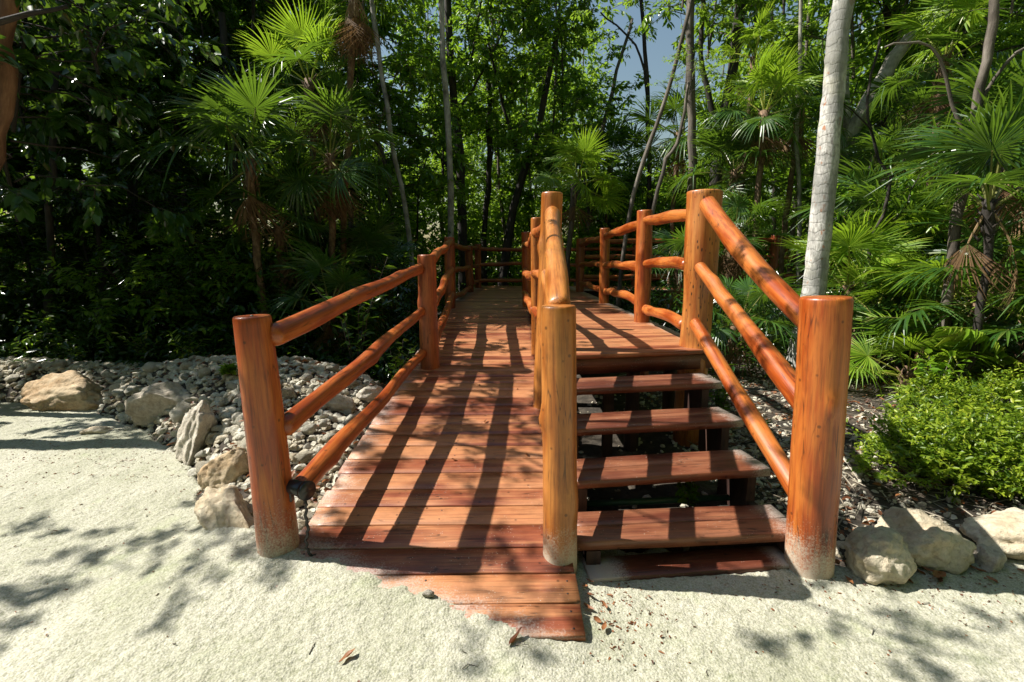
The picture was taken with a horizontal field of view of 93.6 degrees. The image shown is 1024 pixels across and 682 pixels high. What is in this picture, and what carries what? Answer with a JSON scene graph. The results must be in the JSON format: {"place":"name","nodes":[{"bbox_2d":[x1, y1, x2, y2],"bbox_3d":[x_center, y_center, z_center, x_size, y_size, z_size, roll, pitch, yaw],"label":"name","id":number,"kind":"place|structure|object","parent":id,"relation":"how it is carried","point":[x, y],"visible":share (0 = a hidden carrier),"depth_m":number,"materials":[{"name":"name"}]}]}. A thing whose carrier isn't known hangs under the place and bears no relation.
{"place":"outdoors","nodes":[
{"label":"outdoors","id":0,"kind":"place"},
{"bbox_2d":[2,0,1020,269],"label":"sky","id":1,"kind":"structure","parent":0,"point":[662,46],"materials":[{"name":"blue"}]},
{"bbox_2d":[0,403,1023,681],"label":"sand path","id":2,"kind":"structure","parent":0,"point":[108,617],"depth_m":2.02,"materials":[{"name":"beige sand"}]},
{"bbox_2d":[20,370,102,411],"bbox_3d":[-4.617,0.557,4.963,0.986,0.490,0.438,1,9,3],"label":"boulder","id":3,"kind":"object","parent":2,"relation":"on","point":[70,390],"visible":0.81,"depth_m":4.83,"materials":[{"name":"beige stone"}]},
{"bbox_2d":[175,400,217,465],"bbox_3d":[-2.426,0.718,3.671,0.228,0.552,0.403,9,14,-10],"label":"boulder","id":4,"kind":"object","parent":2,"relation":"on","point":[199,421],"visible":0.78,"depth_m":3.58,"materials":[{"name":"grey stone"}]},
{"bbox_2d":[194,485,253,530],"bbox_3d":[-1.551,1.004,2.638,0.258,0.303,0.578,-17,35,-43],"label":"boulder","id":5,"kind":"object","parent":2,"relation":"on","point":[221,507],"visible":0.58,"depth_m":2.59,"materials":[{"name":"stone"}]},
{"bbox_2d":[0,420,1023,681],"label":"sand litter","id":6,"kind":"object","parent":2,"relation":"on","point":[596,592],"visible":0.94,"depth_m":2.17,"materials":[{"name":"brown plant"}]},
{"bbox_2d":[577,373,788,582],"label":"wooden stairs","id":7,"kind":"structure","parent":2,"relation":"on","point":[743,517],"depth_m":2.66,"materials":[{"name":"brown wood"}]},
{"bbox_2d":[575,189,853,579],"bbox_3d":[1.573,-0.603,6.818,0.340,2.186,9.547,0,9,1],"label":"railing","id":8,"kind":"object","parent":2,"relation":"on","point":[813,388],"visible":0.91,"depth_m":2.57,"materials":[{"name":"brown wood"}]},
{"bbox_2d":[677,272,807,379],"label":"fan palm","id":9,"kind":"object","parent":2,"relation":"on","point":[736,293],"visible":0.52,"depth_m":6.12,"materials":[{"name":"green plant"}]},
{"bbox_2d":[615,345,1023,540],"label":"leaf litter","id":10,"kind":"object","parent":2,"relation":"on","point":[850,436],"visible":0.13,"depth_m":3.93,"materials":[{"name":"brown plant"}]},
{"bbox_2d":[776,209,932,359],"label":"fan palm","id":11,"kind":"object","parent":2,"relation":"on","point":[851,240],"visible":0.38,"depth_m":6.24,"materials":[{"name":"green plant"}]},
{"bbox_2d":[843,525,916,585],"bbox_3d":[1.776,1.037,2.326,0.309,0.267,0.269,5,9,-7],"label":"boulder","id":12,"kind":"object","parent":2,"relation":"on","point":[876,556],"visible":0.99,"depth_m":2.24,"materials":[{"name":"stone"}]},
{"bbox_2d":[874,507,976,574],"bbox_3d":[2.099,1.008,2.469,0.435,0.261,0.336,4,10,5],"label":"boulder","id":13,"kind":"object","parent":2,"relation":"on","point":[934,544],"visible":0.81,"depth_m":2.35,"materials":[{"name":"stone"}]},
{"bbox_2d":[876,352,1023,424],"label":"bush","id":14,"kind":"object","parent":2,"relation":"on","point":[948,391],"visible":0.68,"depth_m":4.29,"materials":[{"name":"green plant"}]},
{"bbox_2d":[973,544,1006,572],"bbox_3d":[2.371,1.083,2.386,0.120,0.138,0.123,-2,10,-12],"label":"boulder","id":15,"kind":"object","parent":2,"relation":"on","point":[991,559],"visible":0.88,"depth_m":2.35,"materials":[{"name":"grey stone"}]},
{"bbox_2d":[959,507,1023,559],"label":"boulder","id":16,"kind":"object","parent":2,"relation":"on","point":[1003,531],"visible":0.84,"depth_m":2.49,"materials":[{"name":"stone"}]},
{"bbox_2d":[0,272,1023,566],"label":"ground","id":17,"kind":"structure","parent":0,"point":[590,446],"depth_m":3.88,"materials":[{"name":"grey gravel"}]},
{"bbox_2d":[0,0,19,170],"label":"forest tree","id":18,"kind":"object","parent":17,"relation":"on","point":[9,73],"visible":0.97,"depth_m":4.25,"materials":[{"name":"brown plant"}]},
{"bbox_2d":[0,79,48,247],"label":"forest tree","id":19,"kind":"object","parent":17,"relation":"on","point":[11,240],"visible":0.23,"depth_m":8.12,"materials":[{"name":"green plant"}]},
{"bbox_2d":[6,0,185,321],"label":"forest tree","id":20,"kind":"object","parent":17,"relation":"on","point":[102,167],"visible":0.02,"depth_m":10.59,"materials":[{"name":"green plant"}]},
{"bbox_2d":[0,0,194,336],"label":"forest tree","id":21,"kind":"object","parent":17,"relation":"on","point":[22,161],"visible":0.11,"depth_m":8.81,"materials":[{"name":"green plant"}]},
{"bbox_2d":[0,0,216,358],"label":"forest tree","id":22,"kind":"object","parent":17,"relation":"on","point":[48,209],"visible":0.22,"depth_m":7.24,"materials":[{"name":"green plant"}]},
{"bbox_2d":[0,0,223,250],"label":"broadleaf tree","id":23,"kind":"object","parent":17,"relation":"on","point":[70,28],"visible":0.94,"depth_m":5.43,"materials":[{"name":"green plant"}]},
{"bbox_2d":[0,188,231,357],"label":"forest tree","id":24,"kind":"object","parent":17,"relation":"on","point":[10,274],"visible":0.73,"depth_m":7.02,"materials":[{"name":"green plant"}]},
{"bbox_2d":[28,2,248,328],"bbox_3d":[-8.874,-5.821,10.578,6.959,11.320,5.536,4,10,25],"label":"forest tree","id":25,"kind":"object","parent":17,"relation":"on","point":[209,30],"visible":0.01,"depth_m":10.50,"materials":[{"name":"green plant"}]},
{"bbox_2d":[124,381,193,425],"bbox_3d":[-3.139,0.601,4.378,0.586,0.483,0.346,-2,10,-12],"label":"boulder","id":26,"kind":"object","parent":17,"relation":"on","point":[144,405],"visible":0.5,"depth_m":4.23,"materials":[{"name":"grey stone"}]},
{"bbox_2d":[26,127,312,355],"bbox_3d":[-5.238,-1.470,7.526,5.039,3.730,2.962,6,11,32],"label":"forest tree","id":27,"kind":"object","parent":17,"relation":"on","point":[156,232],"visible":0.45,"depth_m":7.20,"materials":[{"name":"green plant"}]},
{"bbox_2d":[82,10,265,257],"bbox_3d":[-9.188,-5.466,12.495,6.421,9.995,5.841,0,9,0],"label":"forest tree","id":28,"kind":"object","parent":17,"relation":"on","point":[207,179],"visible":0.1,"depth_m":12.66,"materials":[{"name":"green plant"}]},
{"bbox_2d":[0,354,380,529],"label":"rubble","id":29,"kind":"object","parent":17,"relation":"on","point":[311,367],"visible":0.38,"depth_m":4.27,"materials":[{"name":"stone"}]},
{"bbox_2d":[325,394,354,412],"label":"boulder","id":30,"kind":"object","parent":29,"relation":"on","point":[339,403],"visible":0.7,"depth_m":3.85,"materials":[{"name":"grey stone"}]},
{"bbox_2d":[78,0,363,314],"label":"forest tree","id":31,"kind":"object","parent":17,"relation":"on","point":[222,40],"visible":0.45,"depth_m":8.35,"materials":[{"name":"green plant"}]},
{"bbox_2d":[197,447,248,490],"bbox_3d":[-1.857,0.882,3.128,0.293,0.397,0.264,4,10,24],"label":"boulder","id":32,"kind":"object","parent":17,"relation":"on","point":[228,467],"visible":0.62,"depth_m":3.05,"materials":[{"name":"beige stone"}]},
{"bbox_2d":[115,59,337,313],"bbox_3d":[-3.789,-1.625,6.792,2.519,4.297,2.571,0,9,0],"label":"fan palm","id":33,"kind":"object","parent":17,"relation":"on","point":[228,124],"visible":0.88,"depth_m":6.34,"materials":[{"name":"green plant"}]},
{"bbox_2d":[206,151,338,354],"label":"fan palm","id":34,"kind":"object","parent":17,"relation":"on","point":[267,192],"visible":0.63,"depth_m":7.11,"materials":[{"name":"green plant"}]},
{"bbox_2d":[130,185,423,359],"bbox_3d":[-3.686,-1.238,8.335,2.980,3.044,5.116,8,12,39],"label":"forest tree","id":35,"kind":"object","parent":17,"relation":"on","point":[248,284],"visible":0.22,"depth_m":7.25,"materials":[{"name":"green plant"}]},
{"bbox_2d":[151,0,429,239],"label":"forest tree","id":36,"kind":"object","parent":17,"relation":"on","point":[263,12],"visible":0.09,"depth_m":11.09,"materials":[{"name":"green plant"}]},
{"bbox_2d":[225,0,383,301],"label":"fan palm","id":37,"kind":"object","parent":17,"relation":"on","point":[315,43],"visible":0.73,"depth_m":7.36,"materials":[{"name":"green plant"}]},
{"bbox_2d":[255,238,385,361],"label":"fan palm","id":38,"kind":"object","parent":17,"relation":"on","point":[336,273],"visible":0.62,"depth_m":6.42,"materials":[{"name":"green plant"}]},
{"bbox_2d":[246,79,410,352],"bbox_3d":[-2.664,-1.725,7.387,2.368,4.315,2.146,0,9,0],"label":"fan palm","id":39,"kind":"object","parent":17,"relation":"on","point":[340,194],"visible":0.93,"depth_m":6.94,"materials":[{"name":"green plant"}]},
{"bbox_2d":[310,253,395,360],"bbox_3d":[-1.846,-0.210,5.156,1.266,1.443,0.728,4,10,20],"label":"weed","id":40,"kind":"object","parent":17,"relation":"on","point":[365,317],"visible":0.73,"depth_m":5.27,"materials":[{"name":"green plant"}]},
{"bbox_2d":[301,209,417,338],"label":"fan palm","id":41,"kind":"object","parent":17,"relation":"on","point":[365,237],"visible":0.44,"depth_m":7.95,"materials":[{"name":"green plant"}]},
{"bbox_2d":[296,0,435,343],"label":"fan palm","id":42,"kind":"object","parent":17,"relation":"on","point":[355,36],"visible":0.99,"depth_m":7.38,"materials":[{"name":"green plant"}]},
{"bbox_2d":[317,0,418,334],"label":"forest tree","id":43,"kind":"object","parent":17,"relation":"on","point":[374,26],"visible":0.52,"depth_m":9.81,"materials":[{"name":"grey plant"}]},
{"bbox_2d":[261,0,478,319],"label":"forest tree","id":44,"kind":"object","parent":17,"relation":"on","point":[411,132],"visible":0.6,"depth_m":10.91,"materials":[{"name":"green plant"}]},
{"bbox_2d":[296,0,454,313],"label":"forest tree","id":45,"kind":"object","parent":17,"relation":"on","point":[392,18],"visible":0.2,"depth_m":11.11,"materials":[{"name":"green plant"}]},
{"bbox_2d":[276,301,585,641],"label":"wooden ramp","id":46,"kind":"structure","parent":17,"relation":"on","point":[463,531],"depth_m":2.81,"materials":[{"name":"brown wood"}]},
{"bbox_2d":[232,237,473,557],"bbox_3d":[-0.944,-0.508,6.792,0.485,2.005,9.415,0,9,1],"label":"railing","id":47,"kind":"object","parent":46,"relation":"attached to","point":[270,425],"visible":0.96,"depth_m":2.38,"materials":[{"name":"brown wood"}]},
{"bbox_2d":[286,479,315,556],"bbox_3d":[-1.021,0.847,2.324,0.171,0.385,0.094,5,10,26],"label":"spotlight","id":48,"kind":"object","parent":47,"relation":"attached to","point":[305,490],"visible":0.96,"depth_m":2.28,"materials":[{"name":"black plastic"}]},
{"bbox_2d":[521,191,577,573],"bbox_3d":[0.258,-0.371,5.152,0.274,2.004,6.198,0,9,0],"label":"railing","id":49,"kind":"object","parent":46,"relation":"on","point":[546,297],"visible":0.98,"depth_m":2.21,"materials":[{"name":"brown wood"}]},
{"bbox_2d":[330,0,559,292],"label":"forest tree","id":50,"kind":"object","parent":17,"relation":"on","point":[458,83],"visible":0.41,"depth_m":13.75,"materials":[{"name":"green plant"}]},
{"bbox_2d":[439,0,456,292],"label":"forest tree","id":51,"kind":"object","parent":17,"relation":"on","point":[447,117],"visible":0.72,"depth_m":10.14,"materials":[{"name":"grey plant"}]},
{"bbox_2d":[421,0,584,285],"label":"forest tree","id":52,"kind":"object","parent":17,"relation":"on","point":[510,26],"visible":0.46,"depth_m":14.95,"materials":[{"name":"green plant"}]},
{"bbox_2d":[38,0,968,286],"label":"forest trunks","id":53,"kind":"object","parent":17,"relation":"on","point":[790,268],"visible":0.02,"depth_m":15.82,"materials":[{"name":"grey plant"}]},
{"bbox_2d":[0,188,1023,385],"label":"undergrowth","id":54,"kind":"object","parent":17,"relation":"on","point":[74,351],"visible":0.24,"depth_m":6.65,"materials":[{"name":"green plant"}]},
{"bbox_2d":[0,0,1023,320],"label":"forest","id":55,"kind":"object","parent":17,"relation":"on","point":[494,232],"visible":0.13,"depth_m":16.98,"materials":[{"name":"green plant"}]},
{"bbox_2d":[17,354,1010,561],"bbox_3d":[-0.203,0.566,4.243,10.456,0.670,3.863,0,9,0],"label":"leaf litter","id":56,"kind":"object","parent":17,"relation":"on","point":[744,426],"visible":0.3,"depth_m":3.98,"materials":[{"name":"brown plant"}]},
{"bbox_2d":[459,0,629,285],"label":"forest tree","id":57,"kind":"object","parent":17,"relation":"on","point":[529,64],"visible":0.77,"depth_m":14.16,"materials":[{"name":"green plant"}]},
{"bbox_2d":[526,124,628,282],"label":"fan palm","id":58,"kind":"object","parent":17,"relation":"on","point":[573,151],"visible":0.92,"depth_m":10.52,"materials":[{"name":"green plant"}]},
{"bbox_2d":[504,0,656,285],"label":"forest tree","id":59,"kind":"object","parent":17,"relation":"on","point":[609,111],"visible":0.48,"depth_m":14.12,"materials":[{"name":"green plant"}]},
{"bbox_2d":[562,107,658,227],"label":"fan palm","id":60,"kind":"object","parent":17,"relation":"on","point":[612,136],"visible":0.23,"depth_m":14.72,"materials":[{"name":"green plant"}]},
{"bbox_2d":[571,303,719,451],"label":"wooden platform","id":61,"kind":"structure","parent":17,"relation":"on","point":[610,338],"depth_m":4.02,"materials":[{"name":"brown wood"}]},
{"bbox_2d":[570,0,734,191],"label":"forest tree","id":62,"kind":"object","parent":17,"relation":"on","point":[691,112],"visible":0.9,"depth_m":9.04,"materials":[{"name":"grey plant"}]},
{"bbox_2d":[616,0,692,307],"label":"trunk","id":63,"kind":"object","parent":17,"relation":"on","point":[638,177],"visible":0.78,"depth_m":8.83,"materials":[{"name":"grey plant"}]},
{"bbox_2d":[600,0,709,235],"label":"forest tree","id":64,"kind":"object","parent":17,"relation":"on","point":[649,203],"visible":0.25,"depth_m":13.89,"materials":[{"name":"green plant"}]},
{"bbox_2d":[456,286,884,310],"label":"boardwalk","id":65,"kind":"structure","parent":17,"relation":"on","point":[503,293],"depth_m":10.48,"materials":[{"name":"brown wood"}]},
{"bbox_2d":[468,244,805,302],"bbox_3d":[4.150,-1.912,13.837,11.320,1.681,2.354,-2,10,-14],"label":"railing","id":66,"kind":"object","parent":65,"relation":"on","point":[477,249],"visible":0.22,"depth_m":13.48,"materials":[{"name":"brown wood"}]},
{"bbox_2d":[584,235,894,301],"bbox_3d":[5.669,-1.507,12.085,8.063,2.251,0.761,-1,9,-4],"label":"side railing","id":67,"kind":"object","parent":65,"relation":"attached to","point":[774,246],"visible":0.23,"depth_m":11.74,"materials":[{"name":"brown wood"}]},
{"bbox_2d":[620,80,732,287],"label":"fan palm","id":68,"kind":"object","parent":17,"relation":"on","point":[673,101],"visible":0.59,"depth_m":11.85,"materials":[{"name":"green plant"}]},
{"bbox_2d":[629,225,729,330],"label":"fan palm","id":69,"kind":"object","parent":17,"relation":"on","point":[677,242],"visible":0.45,"depth_m":8.51,"materials":[{"name":"green plant"}]},
{"bbox_2d":[648,44,728,214],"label":"tree","id":70,"kind":"object","parent":17,"relation":"on","point":[666,157],"visible":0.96,"depth_m":8.51,"materials":[{"name":"green plant"}]},
{"bbox_2d":[675,481,701,506],"bbox_3d":[1.079,0.944,2.937,0.194,0.227,0.166,0,9,0],"label":"weed","id":71,"kind":"object","parent":17,"relation":"on","point":[685,494],"visible":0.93,"depth_m":2.92,"materials":[{"name":"green plant"}]},
{"bbox_2d":[638,0,825,226],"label":"forest tree","id":72,"kind":"object","parent":17,"relation":"on","point":[740,12],"visible":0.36,"depth_m":10.80,"materials":[{"name":"green plant"}]},
{"bbox_2d":[667,117,801,338],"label":"fan palm","id":73,"kind":"object","parent":17,"relation":"on","point":[737,149],"visible":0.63,"depth_m":8.82,"materials":[{"name":"green plant"}]},
{"bbox_2d":[717,186,798,348],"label":"fan palm","id":74,"kind":"object","parent":17,"relation":"on","point":[730,209],"visible":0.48,"depth_m":7.88,"materials":[{"name":"green plant"}]},
{"bbox_2d":[708,0,807,277],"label":"fan palm","id":75,"kind":"object","parent":17,"relation":"on","point":[756,30],"visible":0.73,"depth_m":9.17,"materials":[{"name":"green plant"}]},
{"bbox_2d":[694,36,823,342],"bbox_3d":[4.450,-2.443,8.606,2.041,5.244,2.216,-7,11,-35],"label":"fan palm","id":76,"kind":"object","parent":17,"relation":"on","point":[770,75],"visible":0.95,"depth_m":8.08,"materials":[{"name":"green plant"}]},
{"bbox_2d":[728,0,816,290],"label":"forest tree","id":77,"kind":"object","parent":17,"relation":"on","point":[799,203],"visible":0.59,"depth_m":8.82,"materials":[{"name":"grey plant"}]},
{"bbox_2d":[747,44,865,333],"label":"fan palm","id":78,"kind":"object","parent":17,"relation":"on","point":[818,70],"visible":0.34,"depth_m":8.81,"materials":[{"name":"green plant"}]},
{"bbox_2d":[786,0,854,370],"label":"coconut palm","id":79,"kind":"object","parent":17,"relation":"on","point":[820,231],"visible":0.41,"depth_m":5.64,"materials":[{"name":"grey plant"}]},
{"bbox_2d":[785,169,892,293],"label":"fan palm","id":80,"kind":"object","parent":17,"relation":"on","point":[809,200],"visible":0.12,"depth_m":9.01,"materials":[{"name":"green plant"}]},
{"bbox_2d":[722,0,1003,222],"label":"forest tree","id":81,"kind":"object","parent":17,"relation":"on","point":[894,56],"visible":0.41,"depth_m":9.99,"materials":[{"name":"green plant"}]},
{"bbox_2d":[752,0,980,312],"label":"forest tree","id":82,"kind":"object","parent":17,"relation":"on","point":[888,15],"visible":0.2,"depth_m":11.14,"materials":[{"name":"green plant"}]},
{"bbox_2d":[821,37,921,367],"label":"forest tree","id":83,"kind":"object","parent":17,"relation":"on","point":[880,162],"visible":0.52,"depth_m":6.29,"materials":[{"name":"brown plant"}]},
{"bbox_2d":[780,155,966,355],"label":"fan palm","id":84,"kind":"object","parent":17,"relation":"on","point":[858,178],"visible":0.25,"depth_m":6.91,"materials":[{"name":"green plant"}]},
{"bbox_2d":[805,102,959,345],"bbox_3d":[6.099,-1.784,8.213,2.223,4.016,2.494,4,10,21],"label":"fan palm","id":85,"kind":"object","parent":17,"relation":"on","point":[883,143],"visible":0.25,"depth_m":7.75,"materials":[{"name":"green plant"}]},
{"bbox_2d":[826,256,971,369],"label":"fan palm","id":86,"kind":"object","parent":17,"relation":"on","point":[853,274],"visible":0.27,"depth_m":6.33,"materials":[{"name":"green plant"}]},
{"bbox_2d":[785,162,1023,358],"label":"forest tree","id":87,"kind":"object","parent":17,"relation":"on","point":[904,179],"visible":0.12,"depth_m":6.77,"materials":[{"name":"green plant"}]},
{"bbox_2d":[789,0,1023,224],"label":"forest tree","id":88,"kind":"object","parent":17,"relation":"on","point":[861,78],"visible":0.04,"depth_m":11.45,"materials":[{"name":"green plant"}]},
{"bbox_2d":[845,43,973,305],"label":"fan palm","id":89,"kind":"object","parent":17,"relation":"on","point":[918,96],"visible":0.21,"depth_m":8.53,"materials":[{"name":"green plant"}]},
{"bbox_2d":[810,0,1023,316],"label":"forest tree","id":90,"kind":"object","parent":17,"relation":"on","point":[975,48],"visible":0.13,"depth_m":10.05,"materials":[{"name":"green plant"}]},
{"bbox_2d":[848,309,1011,407],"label":"fan palm","id":91,"kind":"object","parent":17,"relation":"on","point":[906,372],"visible":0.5,"depth_m":5.28,"materials":[{"name":"green plant"}]},
{"bbox_2d":[854,170,1007,363],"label":"fan palm","id":92,"kind":"object","parent":17,"relation":"on","point":[924,217],"visible":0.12,"depth_m":6.50,"materials":[{"name":"green plant"}]},
{"bbox_2d":[844,235,1023,377],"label":"fan palm","id":93,"kind":"object","parent":17,"relation":"on","point":[936,263],"visible":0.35,"depth_m":5.50,"materials":[{"name":"green plant"}]},
{"bbox_2d":[845,398,1023,503],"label":"bush","id":94,"kind":"object","parent":17,"relation":"on","point":[917,456],"visible":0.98,"depth_m":3.20,"materials":[{"name":"green plant"}]},
{"bbox_2d":[854,198,1023,381],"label":"fan palm","id":95,"kind":"object","parent":17,"relation":"on","point":[920,314],"visible":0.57,"depth_m":5.02,"materials":[{"name":"green plant"}]},
{"bbox_2d":[910,347,971,398],"bbox_3d":[4.057,0.410,4.627,0.615,0.692,0.316,-3,10,-17],"label":"weed","id":96,"kind":"object","parent":17,"relation":"on","point":[921,370],"visible":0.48,"depth_m":4.58,"materials":[{"name":"green plant"}]},
{"bbox_2d":[860,285,1023,395],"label":"young palm","id":97,"kind":"object","parent":17,"relation":"on","point":[954,336],"visible":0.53,"depth_m":4.96,"materials":[{"name":"green plant"}]},
{"bbox_2d":[862,0,1023,311],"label":"fan palm","id":98,"kind":"object","parent":17,"relation":"on","point":[975,17],"visible":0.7,"depth_m":6.94,"materials":[{"name":"green plant"}]},
{"bbox_2d":[863,77,1023,384],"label":"fan palm","id":99,"kind":"object","parent":17,"relation":"on","point":[985,140],"visible":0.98,"depth_m":4.59,"materials":[{"name":"green plant"}]},
{"bbox_2d":[885,0,1023,386],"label":"forest tree","id":100,"kind":"object","parent":17,"relation":"on","point":[958,208],"visible":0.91,"depth_m":4.88,"materials":[{"name":"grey plant"}]},
{"bbox_2d":[885,51,1023,382],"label":"fan palm","id":101,"kind":"object","parent":17,"relation":"on","point":[1002,80],"visible":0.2,"depth_m":5.34,"materials":[{"name":"green plant"}]},
{"bbox_2d":[900,183,1023,333],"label":"fan palm","id":102,"kind":"object","parent":17,"relation":"on","point":[978,215],"visible":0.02,"depth_m":6.32,"materials":[{"name":"green plant"}]},
{"bbox_2d":[908,386,1023,498],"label":"bush","id":103,"kind":"object","parent":17,"relation":"on","point":[1013,429],"visible":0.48,"depth_m":3.33,"materials":[{"name":"green plant"}]},
{"bbox_2d":[912,233,1023,396],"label":"fan palm","id":104,"kind":"object","parent":17,"relation":"on","point":[998,335],"visible":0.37,"depth_m":4.84,"materials":[{"name":"green plant"}]},
{"bbox_2d":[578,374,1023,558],"bbox_3d":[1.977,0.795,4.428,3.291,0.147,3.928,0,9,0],"label":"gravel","id":105,"kind":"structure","parent":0,"point":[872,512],"depth_m":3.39,"materials":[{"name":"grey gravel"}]},
{"bbox_2d":[587,494,729,506],"bbox_3d":[0.900,0.981,2.953,0.905,0.043,0.051,-1,9,-5],"label":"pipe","id":106,"kind":"object","parent":105,"relation":"on","point":[648,501],"visible":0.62,"depth_m":2.93,"materials":[{"name":"plastic"}]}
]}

